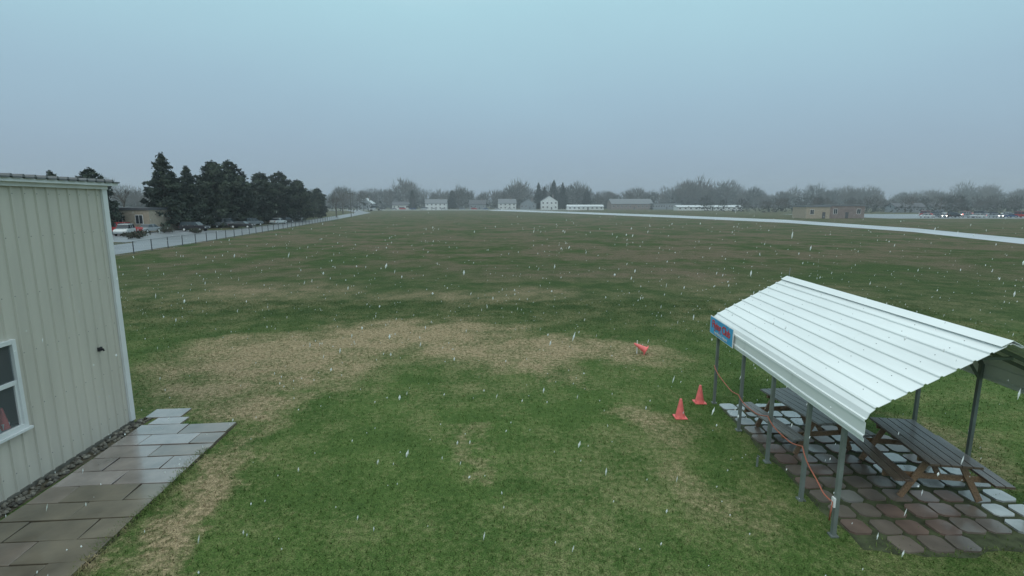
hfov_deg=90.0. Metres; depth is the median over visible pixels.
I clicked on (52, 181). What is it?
eave fascia
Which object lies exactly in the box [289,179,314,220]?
pine tree
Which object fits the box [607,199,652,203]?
roof
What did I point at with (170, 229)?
shrub
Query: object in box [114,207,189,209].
roof
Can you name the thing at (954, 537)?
paving stones
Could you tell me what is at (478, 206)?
walls
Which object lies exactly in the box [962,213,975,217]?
parked car
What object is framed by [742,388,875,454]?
picnic table
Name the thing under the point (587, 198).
pine tree
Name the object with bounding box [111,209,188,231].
walls
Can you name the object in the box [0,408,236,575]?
patio slabs
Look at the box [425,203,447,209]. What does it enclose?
walls
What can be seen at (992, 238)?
runway
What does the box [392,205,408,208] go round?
walls
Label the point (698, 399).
traffic cone
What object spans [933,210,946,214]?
parked van
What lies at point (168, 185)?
pine tree
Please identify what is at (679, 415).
traffic cone
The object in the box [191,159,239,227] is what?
pine tree
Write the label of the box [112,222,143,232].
pickup truck
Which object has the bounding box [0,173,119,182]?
roof
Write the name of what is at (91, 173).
pine tree
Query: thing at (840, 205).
roof
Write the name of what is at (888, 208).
walls
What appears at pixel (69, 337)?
wall screws
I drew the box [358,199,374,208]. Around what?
walls
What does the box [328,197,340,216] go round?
bare tree
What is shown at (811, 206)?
roof
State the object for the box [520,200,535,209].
walls
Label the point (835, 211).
windows
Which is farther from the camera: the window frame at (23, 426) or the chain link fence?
the chain link fence
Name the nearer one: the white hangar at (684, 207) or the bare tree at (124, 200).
the bare tree at (124, 200)
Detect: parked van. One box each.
[920,211,932,214]
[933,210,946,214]
[974,211,988,214]
[1014,212,1023,217]
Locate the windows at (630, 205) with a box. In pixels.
[613,205,651,206]
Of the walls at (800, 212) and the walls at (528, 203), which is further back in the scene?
the walls at (528, 203)
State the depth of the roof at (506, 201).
416.17 m
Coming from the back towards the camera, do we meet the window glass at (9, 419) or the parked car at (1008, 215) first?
the parked car at (1008, 215)
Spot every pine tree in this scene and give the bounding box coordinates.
[46,170,56,175]
[75,167,124,226]
[139,152,194,227]
[178,166,216,229]
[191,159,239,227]
[214,159,258,226]
[235,172,261,224]
[246,172,288,223]
[258,171,303,221]
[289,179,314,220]
[310,188,327,217]
[407,191,417,208]
[448,191,456,208]
[534,183,542,208]
[539,186,546,203]
[549,180,557,199]
[557,182,568,208]
[581,189,592,204]
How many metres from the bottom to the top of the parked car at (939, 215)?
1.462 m
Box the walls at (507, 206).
[498,204,515,208]
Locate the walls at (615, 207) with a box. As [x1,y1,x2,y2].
[607,200,652,209]
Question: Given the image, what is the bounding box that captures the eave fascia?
[0,177,117,185]
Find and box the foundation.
[0,420,134,506]
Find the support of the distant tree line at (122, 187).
on the ground at (422, 254)
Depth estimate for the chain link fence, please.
68.42 m
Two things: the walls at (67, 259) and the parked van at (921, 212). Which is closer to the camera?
the walls at (67, 259)
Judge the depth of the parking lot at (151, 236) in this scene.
80.25 m
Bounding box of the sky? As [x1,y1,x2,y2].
[0,0,1023,203]
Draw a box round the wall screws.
[1,193,125,481]
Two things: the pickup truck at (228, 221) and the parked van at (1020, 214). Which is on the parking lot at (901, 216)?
the parked van at (1020, 214)
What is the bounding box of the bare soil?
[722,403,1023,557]
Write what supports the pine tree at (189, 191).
on the ground at (422, 254)
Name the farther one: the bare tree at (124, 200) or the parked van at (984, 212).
the parked van at (984, 212)
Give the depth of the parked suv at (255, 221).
114.29 m
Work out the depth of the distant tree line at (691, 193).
491.99 m
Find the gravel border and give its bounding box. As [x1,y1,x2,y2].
[0,417,150,518]
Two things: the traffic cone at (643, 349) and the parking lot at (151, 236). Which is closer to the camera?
the traffic cone at (643, 349)
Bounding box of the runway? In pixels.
[489,210,1023,243]
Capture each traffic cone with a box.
[634,343,648,354]
[673,398,687,419]
[692,385,706,404]
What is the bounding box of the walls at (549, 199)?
[540,196,557,209]
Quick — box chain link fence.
[114,216,336,255]
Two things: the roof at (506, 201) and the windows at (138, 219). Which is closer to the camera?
the windows at (138, 219)
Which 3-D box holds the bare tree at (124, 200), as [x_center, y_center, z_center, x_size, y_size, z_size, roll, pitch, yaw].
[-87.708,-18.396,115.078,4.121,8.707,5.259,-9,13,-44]
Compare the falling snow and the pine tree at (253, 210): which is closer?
the falling snow
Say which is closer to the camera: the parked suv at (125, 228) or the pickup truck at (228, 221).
the parked suv at (125, 228)
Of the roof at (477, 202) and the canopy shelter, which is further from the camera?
the roof at (477, 202)
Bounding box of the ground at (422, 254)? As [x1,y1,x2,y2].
[0,204,1023,575]
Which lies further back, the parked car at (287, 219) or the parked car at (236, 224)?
the parked car at (287, 219)
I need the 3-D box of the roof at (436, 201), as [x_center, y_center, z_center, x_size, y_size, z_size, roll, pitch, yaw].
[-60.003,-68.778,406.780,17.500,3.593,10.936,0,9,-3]
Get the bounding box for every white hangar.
[566,205,603,209]
[673,205,742,210]
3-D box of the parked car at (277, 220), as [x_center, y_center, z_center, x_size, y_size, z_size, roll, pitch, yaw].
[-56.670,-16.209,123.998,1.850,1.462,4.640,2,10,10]
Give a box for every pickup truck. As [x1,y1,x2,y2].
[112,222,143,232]
[210,218,234,227]
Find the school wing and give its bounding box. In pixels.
[650,203,680,209]
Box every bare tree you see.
[111,187,129,206]
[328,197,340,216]
[335,187,351,213]
[448,192,459,209]
[717,188,734,203]
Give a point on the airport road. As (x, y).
(139, 246)
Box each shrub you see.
[126,233,144,238]
[130,230,150,235]
[154,227,174,233]
[188,228,201,232]
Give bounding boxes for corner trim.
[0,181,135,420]
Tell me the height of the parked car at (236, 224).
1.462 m
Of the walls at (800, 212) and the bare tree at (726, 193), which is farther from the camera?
the bare tree at (726, 193)
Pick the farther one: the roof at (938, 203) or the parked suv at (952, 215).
the roof at (938, 203)
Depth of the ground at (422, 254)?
14.24 m
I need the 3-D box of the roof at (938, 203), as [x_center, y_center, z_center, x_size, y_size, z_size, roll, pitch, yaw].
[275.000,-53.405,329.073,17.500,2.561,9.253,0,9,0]
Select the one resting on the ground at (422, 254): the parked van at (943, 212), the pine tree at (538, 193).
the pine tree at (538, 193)
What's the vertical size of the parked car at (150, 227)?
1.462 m
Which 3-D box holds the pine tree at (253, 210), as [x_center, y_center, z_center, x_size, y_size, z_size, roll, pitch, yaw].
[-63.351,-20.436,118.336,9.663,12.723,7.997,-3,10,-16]
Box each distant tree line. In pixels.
[103,175,1023,206]
[109,186,381,210]
[258,176,1023,208]
[688,193,1023,212]
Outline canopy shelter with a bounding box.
[710,268,1023,537]
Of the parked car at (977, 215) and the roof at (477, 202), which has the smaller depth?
the parked car at (977, 215)
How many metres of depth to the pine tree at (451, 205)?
425.81 m
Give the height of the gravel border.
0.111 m
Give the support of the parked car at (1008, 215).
on the parking lot at (901, 216)
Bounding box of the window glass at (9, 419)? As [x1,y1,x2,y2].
[0,345,18,433]
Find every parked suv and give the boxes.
[113,224,135,235]
[178,221,210,230]
[242,218,263,225]
[946,213,962,217]
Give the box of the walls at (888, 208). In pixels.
[885,204,925,211]
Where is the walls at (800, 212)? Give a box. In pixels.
[792,207,829,217]
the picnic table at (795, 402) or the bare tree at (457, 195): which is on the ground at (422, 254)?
the bare tree at (457, 195)
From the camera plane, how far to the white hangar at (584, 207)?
382.11 m
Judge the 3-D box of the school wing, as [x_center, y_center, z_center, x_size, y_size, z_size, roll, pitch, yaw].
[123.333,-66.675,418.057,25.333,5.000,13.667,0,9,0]
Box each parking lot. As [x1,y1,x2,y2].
[112,230,227,241]
[790,214,1023,218]
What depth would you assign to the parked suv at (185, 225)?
91.91 m
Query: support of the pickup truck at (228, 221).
on the ground at (422, 254)
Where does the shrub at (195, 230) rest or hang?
on the parking lot at (151, 236)
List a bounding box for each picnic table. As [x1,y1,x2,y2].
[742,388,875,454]
[847,417,1015,502]
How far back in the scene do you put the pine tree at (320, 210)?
171.33 m
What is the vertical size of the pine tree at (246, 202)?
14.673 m
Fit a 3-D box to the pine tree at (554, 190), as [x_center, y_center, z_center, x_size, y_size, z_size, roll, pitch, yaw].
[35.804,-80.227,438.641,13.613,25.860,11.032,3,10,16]
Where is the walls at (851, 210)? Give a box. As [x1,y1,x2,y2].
[829,206,864,217]
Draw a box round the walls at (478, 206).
[469,205,485,208]
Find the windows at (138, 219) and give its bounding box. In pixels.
[117,215,143,223]
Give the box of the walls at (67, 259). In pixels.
[0,186,129,501]
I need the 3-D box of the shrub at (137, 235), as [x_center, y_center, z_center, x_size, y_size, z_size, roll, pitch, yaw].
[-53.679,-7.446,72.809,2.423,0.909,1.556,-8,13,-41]
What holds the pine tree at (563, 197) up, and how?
on the ground at (422, 254)
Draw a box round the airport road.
[114,210,369,254]
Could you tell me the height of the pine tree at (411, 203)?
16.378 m
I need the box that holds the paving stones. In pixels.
[719,403,1023,553]
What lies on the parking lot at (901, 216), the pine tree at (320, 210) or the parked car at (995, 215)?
the parked car at (995, 215)
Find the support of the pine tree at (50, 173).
on the ground at (422, 254)
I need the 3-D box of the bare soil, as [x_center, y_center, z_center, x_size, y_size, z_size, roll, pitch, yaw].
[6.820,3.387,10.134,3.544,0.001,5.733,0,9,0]
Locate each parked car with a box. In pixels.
[139,224,161,232]
[228,221,254,227]
[269,218,286,223]
[281,217,293,222]
[919,213,934,217]
[934,213,946,217]
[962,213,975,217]
[972,213,986,217]
[987,213,1002,217]
[1003,213,1017,217]
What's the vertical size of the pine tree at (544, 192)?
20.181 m
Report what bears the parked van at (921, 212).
on the parking lot at (901, 216)
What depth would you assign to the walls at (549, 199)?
410.00 m
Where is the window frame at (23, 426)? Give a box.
[0,339,33,443]
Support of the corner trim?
attached to the walls at (67, 259)
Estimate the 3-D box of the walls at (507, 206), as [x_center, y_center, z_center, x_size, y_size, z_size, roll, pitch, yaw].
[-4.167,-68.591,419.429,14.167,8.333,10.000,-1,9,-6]
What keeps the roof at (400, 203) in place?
on the walls at (396, 206)
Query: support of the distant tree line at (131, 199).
on the ground at (422, 254)
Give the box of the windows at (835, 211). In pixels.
[833,209,860,213]
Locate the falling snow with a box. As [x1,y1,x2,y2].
[5,211,1023,575]
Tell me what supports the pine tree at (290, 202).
on the ground at (422, 254)
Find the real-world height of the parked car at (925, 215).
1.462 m
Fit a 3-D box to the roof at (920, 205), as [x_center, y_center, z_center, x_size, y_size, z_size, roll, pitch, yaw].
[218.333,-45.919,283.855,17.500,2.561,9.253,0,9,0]
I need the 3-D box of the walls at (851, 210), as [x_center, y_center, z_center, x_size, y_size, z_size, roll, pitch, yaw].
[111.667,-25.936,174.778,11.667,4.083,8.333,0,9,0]
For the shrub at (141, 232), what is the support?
on the parking lot at (151, 236)
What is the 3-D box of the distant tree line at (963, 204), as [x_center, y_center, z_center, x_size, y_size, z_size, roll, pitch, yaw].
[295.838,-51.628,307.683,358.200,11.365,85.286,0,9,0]
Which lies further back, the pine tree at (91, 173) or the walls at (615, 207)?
the walls at (615, 207)
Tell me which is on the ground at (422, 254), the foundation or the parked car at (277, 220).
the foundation
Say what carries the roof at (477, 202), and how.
on the walls at (478, 206)
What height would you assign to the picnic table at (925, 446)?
0.782 m
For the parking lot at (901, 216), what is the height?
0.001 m
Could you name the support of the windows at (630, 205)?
attached to the walls at (615, 207)
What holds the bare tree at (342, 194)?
on the ground at (422, 254)
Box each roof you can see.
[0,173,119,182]
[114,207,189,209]
[392,201,409,204]
[425,199,447,203]
[469,200,486,204]
[497,199,516,203]
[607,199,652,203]
[792,206,830,206]
[815,205,865,205]
[884,203,927,207]
[927,203,955,206]
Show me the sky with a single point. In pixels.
(616, 96)
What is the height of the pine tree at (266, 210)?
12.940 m

